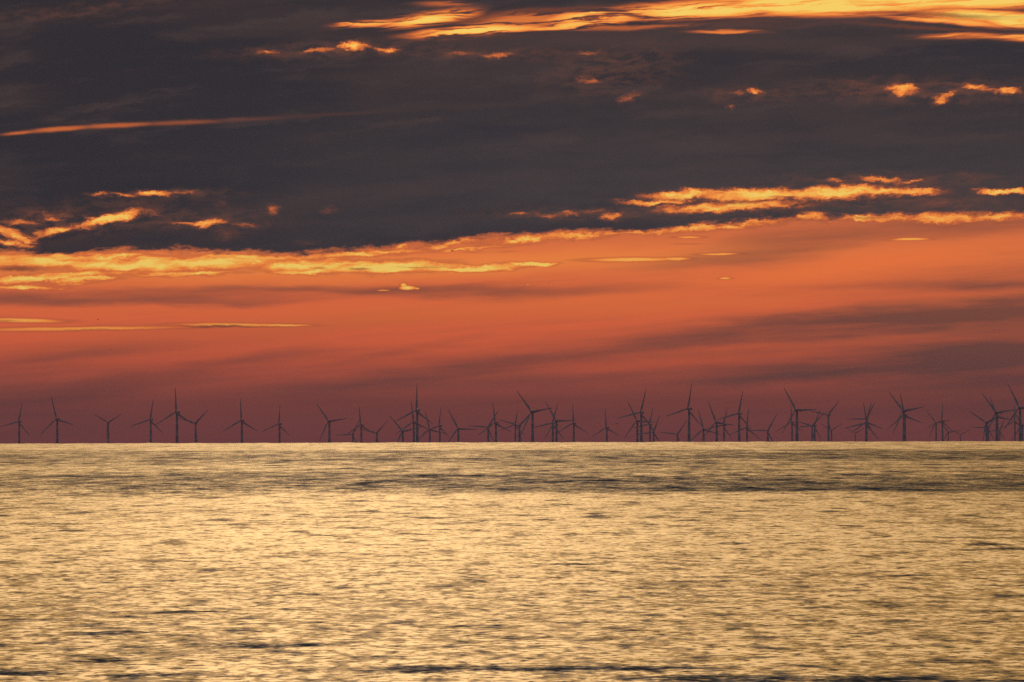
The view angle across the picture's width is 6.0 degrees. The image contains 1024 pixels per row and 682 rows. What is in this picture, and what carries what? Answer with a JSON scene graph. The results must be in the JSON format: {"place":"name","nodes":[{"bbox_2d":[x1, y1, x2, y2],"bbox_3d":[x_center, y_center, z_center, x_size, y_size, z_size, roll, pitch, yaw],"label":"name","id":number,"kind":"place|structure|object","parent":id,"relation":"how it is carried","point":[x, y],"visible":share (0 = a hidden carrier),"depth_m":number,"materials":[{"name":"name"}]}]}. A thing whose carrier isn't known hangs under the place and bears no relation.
{"place":"outdoors","nodes":[
{"label":"outdoors","id":0,"kind":"place"},
{"bbox_2d":[0,441,1023,681],"bbox_3d":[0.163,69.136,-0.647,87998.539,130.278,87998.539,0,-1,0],"label":"sea","id":1,"kind":"structure","parent":0,"point":[849,561],"depth_m":301.67,"materials":[{"name":"gold liquid"}]},
{"bbox_2d":[1,405,29,443],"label":"wind turbine","id":2,"kind":"object","parent":1,"relation":"in","point":[19,422],"visible":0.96,"depth_m":21241.35,"materials":[{"name":"grey paint"}]},
{"bbox_2d":[41,398,72,443],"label":"wind turbine","id":3,"kind":"object","parent":1,"relation":"in","point":[57,439],"visible":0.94,"depth_m":19218.75,"materials":[{"name":"grey paint"}]},
{"bbox_2d":[94,414,120,442],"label":"wind turbine","id":4,"kind":"object","parent":1,"relation":"in","point":[107,426],"visible":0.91,"depth_m":26037.58,"materials":[{"name":"grey paint"}]},
{"bbox_2d":[132,402,160,442],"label":"wind turbine","id":5,"kind":"object","parent":1,"relation":"in","point":[151,420],"visible":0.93,"depth_m":20696.81,"materials":[{"name":"grey paint"}]},
{"bbox_2d":[156,389,192,442],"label":"wind turbine","id":6,"kind":"object","parent":1,"relation":"in","point":[177,415],"visible":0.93,"depth_m":17174.10,"materials":[{"name":"grey paint"}]},
{"bbox_2d":[179,409,208,442],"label":"wind turbine","id":7,"kind":"object","parent":1,"relation":"in","point":[196,437],"visible":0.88,"depth_m":21240.12,"materials":[{"name":"grey paint"}]},
{"bbox_2d":[224,399,256,442],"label":"wind turbine","id":8,"kind":"object","parent":1,"relation":"in","point":[242,422],"visible":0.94,"depth_m":19687.06,"materials":[{"name":"grey paint"}]},
{"bbox_2d":[262,409,289,442],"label":"wind turbine","id":9,"kind":"object","parent":1,"relation":"in","point":[279,424],"visible":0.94,"depth_m":21814.92,"materials":[{"name":"grey paint"}]},
{"bbox_2d":[317,405,345,442],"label":"wind turbine","id":10,"kind":"object","parent":1,"relation":"in","point":[329,434],"visible":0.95,"depth_m":19687.15,"materials":[{"name":"grey paint"}]},
{"bbox_2d":[342,422,358,442],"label":"wind turbine","id":11,"kind":"object","parent":1,"relation":"in","point":[353,438],"visible":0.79,"depth_m":26035.06,"materials":[{"name":"grey paint"}]},
{"bbox_2d":[345,409,372,442],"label":"wind turbine","id":12,"kind":"object","parent":1,"relation":"in","point":[362,426],"visible":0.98,"depth_m":21815.13,"materials":[{"name":"grey paint"}]},
{"bbox_2d":[359,420,387,442],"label":"wind turbine","id":13,"kind":"object","parent":1,"relation":"in","point":[377,441],"visible":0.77,"depth_m":23736.90,"materials":[{"name":"grey paint"}]},
{"bbox_2d":[389,415,420,442],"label":"wind turbine","id":14,"kind":"object","parent":1,"relation":"in","point":[402,431],"visible":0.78,"depth_m":20696.53,"materials":[{"name":"grey paint"}]},
{"bbox_2d":[395,402,431,442],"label":"wind turbine","id":15,"kind":"object","parent":1,"relation":"in","point":[414,422],"visible":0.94,"depth_m":20179.07,"materials":[{"name":"grey paint"}]},
{"bbox_2d":[395,389,432,442],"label":"wind turbine","id":16,"kind":"object","parent":1,"relation":"in","point":[417,426],"visible":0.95,"depth_m":17174.29,"materials":[{"name":"grey paint"}]},
{"bbox_2d":[419,412,444,442],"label":"wind turbine","id":17,"kind":"object","parent":1,"relation":"in","point":[430,431],"visible":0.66,"depth_m":22420.16,"materials":[{"name":"grey paint"}]},
{"bbox_2d":[423,407,448,441],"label":"wind turbine","id":18,"kind":"object","parent":1,"relation":"in","point":[440,428],"visible":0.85,"depth_m":23061.34,"materials":[{"name":"grey paint"}]},
{"bbox_2d":[448,410,477,441],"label":"wind turbine","id":19,"kind":"object","parent":1,"relation":"in","point":[458,429],"visible":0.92,"depth_m":20178.12,"materials":[{"name":"grey paint"}]},
{"bbox_2d":[473,411,497,441],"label":"wind turbine","id":20,"kind":"object","parent":1,"relation":"in","point":[488,432],"visible":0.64,"depth_m":21812.60,"materials":[{"name":"grey paint"}]},
{"bbox_2d":[479,405,510,441],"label":"wind turbine","id":21,"kind":"object","parent":1,"relation":"in","point":[496,424],"visible":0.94,"depth_m":20179.28,"materials":[{"name":"grey paint"}]},
{"bbox_2d":[500,410,522,441],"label":"wind turbine","id":22,"kind":"object","parent":1,"relation":"in","point":[515,427],"visible":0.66,"depth_m":26905.06,"materials":[{"name":"grey paint"}]},
{"bbox_2d":[501,415,528,441],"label":"wind turbine","id":23,"kind":"object","parent":1,"relation":"in","point":[519,436],"visible":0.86,"depth_m":20696.75,"materials":[{"name":"grey paint"}]},
{"bbox_2d":[517,391,550,441],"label":"wind turbine","id":24,"kind":"object","parent":1,"relation":"in","point":[532,424],"visible":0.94,"depth_m":16473.38,"materials":[{"name":"grey paint"}]},
{"bbox_2d":[536,403,563,441],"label":"wind turbine","id":25,"kind":"object","parent":1,"relation":"in","point":[553,427],"visible":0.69,"depth_m":20179.33,"materials":[{"name":"grey paint"}]},
{"bbox_2d":[544,403,575,441],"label":"wind turbine","id":26,"kind":"object","parent":1,"relation":"in","point":[556,434],"visible":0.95,"depth_m":19687.22,"materials":[{"name":"grey paint"}]},
{"bbox_2d":[559,411,586,441],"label":"wind turbine","id":27,"kind":"object","parent":1,"relation":"in","point":[574,425],"visible":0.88,"depth_m":21815.43,"materials":[{"name":"grey paint"}]},
{"bbox_2d":[592,412,618,441],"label":"wind turbine","id":28,"kind":"object","parent":1,"relation":"in","point":[607,429],"visible":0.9,"depth_m":23061.66,"materials":[{"name":"grey paint"}]},
{"bbox_2d":[619,390,653,441],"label":"wind turbine","id":29,"kind":"object","parent":1,"relation":"in","point":[641,412],"visible":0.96,"depth_m":17937.54,"materials":[{"name":"grey paint"}]},
{"bbox_2d":[624,403,650,441],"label":"wind turbine","id":30,"kind":"object","parent":1,"relation":"in","point":[637,434],"visible":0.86,"depth_m":20179.82,"materials":[{"name":"grey paint"}]},
{"bbox_2d":[634,409,656,441],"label":"wind turbine","id":31,"kind":"object","parent":1,"relation":"in","point":[650,428],"visible":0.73,"depth_m":23739.80,"materials":[{"name":"grey paint"}]},
{"bbox_2d":[635,415,659,441],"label":"wind turbine","id":32,"kind":"object","parent":1,"relation":"in","point":[652,432],"visible":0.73,"depth_m":23737.18,"materials":[{"name":"grey paint"}]},
{"bbox_2d":[661,421,686,441],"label":"wind turbine","id":33,"kind":"object","parent":1,"relation":"in","point":[677,434],"visible":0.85,"depth_m":24456.21,"materials":[{"name":"grey paint"}]},
{"bbox_2d":[667,384,699,441],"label":"wind turbine","id":34,"kind":"object","parent":1,"relation":"in","point":[689,433],"visible":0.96,"depth_m":17173.84,"materials":[{"name":"grey paint"}]},
{"bbox_2d":[691,410,721,441],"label":"wind turbine","id":35,"kind":"object","parent":1,"relation":"in","point":[703,429],"visible":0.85,"depth_m":21240.71,"materials":[{"name":"grey paint"}]},
{"bbox_2d":[702,402,731,441],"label":"wind turbine","id":36,"kind":"object","parent":1,"relation":"in","point":[717,423],"visible":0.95,"depth_m":19218.76,"materials":[{"name":"grey paint"}]},
{"bbox_2d":[707,407,731,441],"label":"wind turbine","id":37,"kind":"object","parent":1,"relation":"in","point":[724,428],"visible":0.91,"depth_m":22420.95,"materials":[{"name":"grey paint"}]},
{"bbox_2d":[717,392,750,441],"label":"wind turbine","id":38,"kind":"object","parent":1,"relation":"in","point":[739,417],"visible":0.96,"depth_m":18771.56,"materials":[{"name":"grey paint"}]},
{"bbox_2d":[729,408,760,441],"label":"wind turbine","id":39,"kind":"object","parent":1,"relation":"in","point":[747,429],"visible":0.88,"depth_m":21815.38,"materials":[{"name":"grey paint"}]},
{"bbox_2d":[751,414,776,441],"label":"wind turbine","id":40,"kind":"object","parent":1,"relation":"in","point":[768,435],"visible":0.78,"depth_m":22420.23,"materials":[{"name":"grey paint"}]},
{"bbox_2d":[776,412,801,441],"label":"wind turbine","id":41,"kind":"object","parent":1,"relation":"in","point":[792,424],"visible":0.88,"depth_m":23740.02,"materials":[{"name":"grey paint"}]},
{"bbox_2d":[782,387,815,441],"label":"wind turbine","id":42,"kind":"object","parent":1,"relation":"in","point":[797,436],"visible":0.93,"depth_m":16473.43,"materials":[{"name":"grey paint"}]},
{"bbox_2d":[800,411,820,440],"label":"wind turbine","id":43,"kind":"object","parent":1,"relation":"in","point":[814,425],"visible":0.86,"depth_m":23739.92,"materials":[{"name":"grey paint"}]},
{"bbox_2d":[799,414,822,440],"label":"wind turbine","id":44,"kind":"object","parent":1,"relation":"in","point":[812,435],"visible":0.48,"depth_m":24459.43,"materials":[{"name":"grey paint"}]},
{"bbox_2d":[809,401,838,441],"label":"wind turbine","id":45,"kind":"object","parent":1,"relation":"in","point":[828,427],"visible":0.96,"depth_m":21815.34,"materials":[{"name":"grey paint"}]},
{"bbox_2d":[846,402,877,441],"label":"wind turbine","id":46,"kind":"object","parent":1,"relation":"in","point":[866,425],"visible":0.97,"depth_m":19687.07,"materials":[{"name":"grey paint"}]},
{"bbox_2d":[853,404,873,434],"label":"wind turbine","id":47,"kind":"object","parent":1,"relation":"in","point":[865,418],"visible":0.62,"depth_m":22418.25,"materials":[{"name":"grey paint"}]},
{"bbox_2d":[852,402,881,440],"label":"wind turbine","id":48,"kind":"object","parent":1,"relation":"in","point":[867,424],"visible":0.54,"depth_m":22421.03,"materials":[{"name":"grey paint"}]},
{"bbox_2d":[888,391,921,440],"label":"wind turbine","id":49,"kind":"object","parent":1,"relation":"in","point":[900,407],"visible":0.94,"depth_m":17547.42,"materials":[{"name":"grey paint"}]},
{"bbox_2d":[889,394,921,440],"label":"wind turbine","id":50,"kind":"object","parent":1,"relation":"in","point":[906,416],"visible":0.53,"depth_m":19218.59,"materials":[{"name":"grey paint"}]},
{"bbox_2d":[926,410,949,440],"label":"wind turbine","id":51,"kind":"object","parent":1,"relation":"in","point":[935,425],"visible":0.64,"depth_m":26905.72,"materials":[{"name":"grey paint"}]},
{"bbox_2d":[928,403,951,440],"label":"wind turbine","id":52,"kind":"object","parent":1,"relation":"in","point":[942,421],"visible":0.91,"depth_m":23739.25,"materials":[{"name":"grey paint"}]},
{"bbox_2d":[939,420,960,440],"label":"wind turbine","id":53,"kind":"object","parent":1,"relation":"in","point":[948,432],"visible":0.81,"depth_m":29894.09,"materials":[{"name":"grey paint"}]},
{"bbox_2d":[971,427,994,440],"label":"wind turbine","id":54,"kind":"object","parent":1,"relation":"in","point":[988,432],"visible":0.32,"depth_m":26037.53,"materials":[{"name":"grey paint"}]},
{"bbox_2d":[970,411,1000,440],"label":"wind turbine","id":55,"kind":"object","parent":1,"relation":"in","point":[986,423],"visible":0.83,"depth_m":21241.29,"materials":[{"name":"grey paint"}]},
{"bbox_2d":[985,419,1005,440],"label":"wind turbine","id":56,"kind":"object","parent":1,"relation":"in","point":[999,431],"visible":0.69,"depth_m":29891.03,"materials":[{"name":"grey paint"}]},
{"bbox_2d":[983,398,1012,440],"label":"wind turbine","id":57,"kind":"object","parent":1,"relation":"in","point":[994,419],"visible":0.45,"depth_m":20697.30,"materials":[{"name":"grey paint"}]},
{"bbox_2d":[982,393,1016,440],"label":"wind turbine","id":58,"kind":"object","parent":1,"relation":"in","point":[996,426],"visible":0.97,"depth_m":17937.49,"materials":[{"name":"grey paint"}]},
{"bbox_2d":[1000,406,1023,440],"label":"wind turbine","id":59,"kind":"object","parent":1,"relation":"in","point":[1015,422],"visible":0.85,"depth_m":26037.79,"materials":[{"name":"grey paint"}]},
{"bbox_2d":[1004,385,1023,440],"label":"wind turbine","id":60,"kind":"object","parent":1,"relation":"in","point":[1020,426],"visible":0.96,"depth_m":16473.79,"materials":[{"name":"grey paint"}]},
{"bbox_2d":[1012,408,1023,440],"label":"wind turbine","id":61,"kind":"object","parent":1,"relation":"in","point":[1022,425],"visible":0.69,"depth_m":23061.88,"materials":[{"name":"grey paint"}]},
{"bbox_2d":[0,0,1023,443],"label":"sky","id":62,"kind":"structure","parent":0,"point":[264,204],"materials":[{"name":"orange"}]}
]}

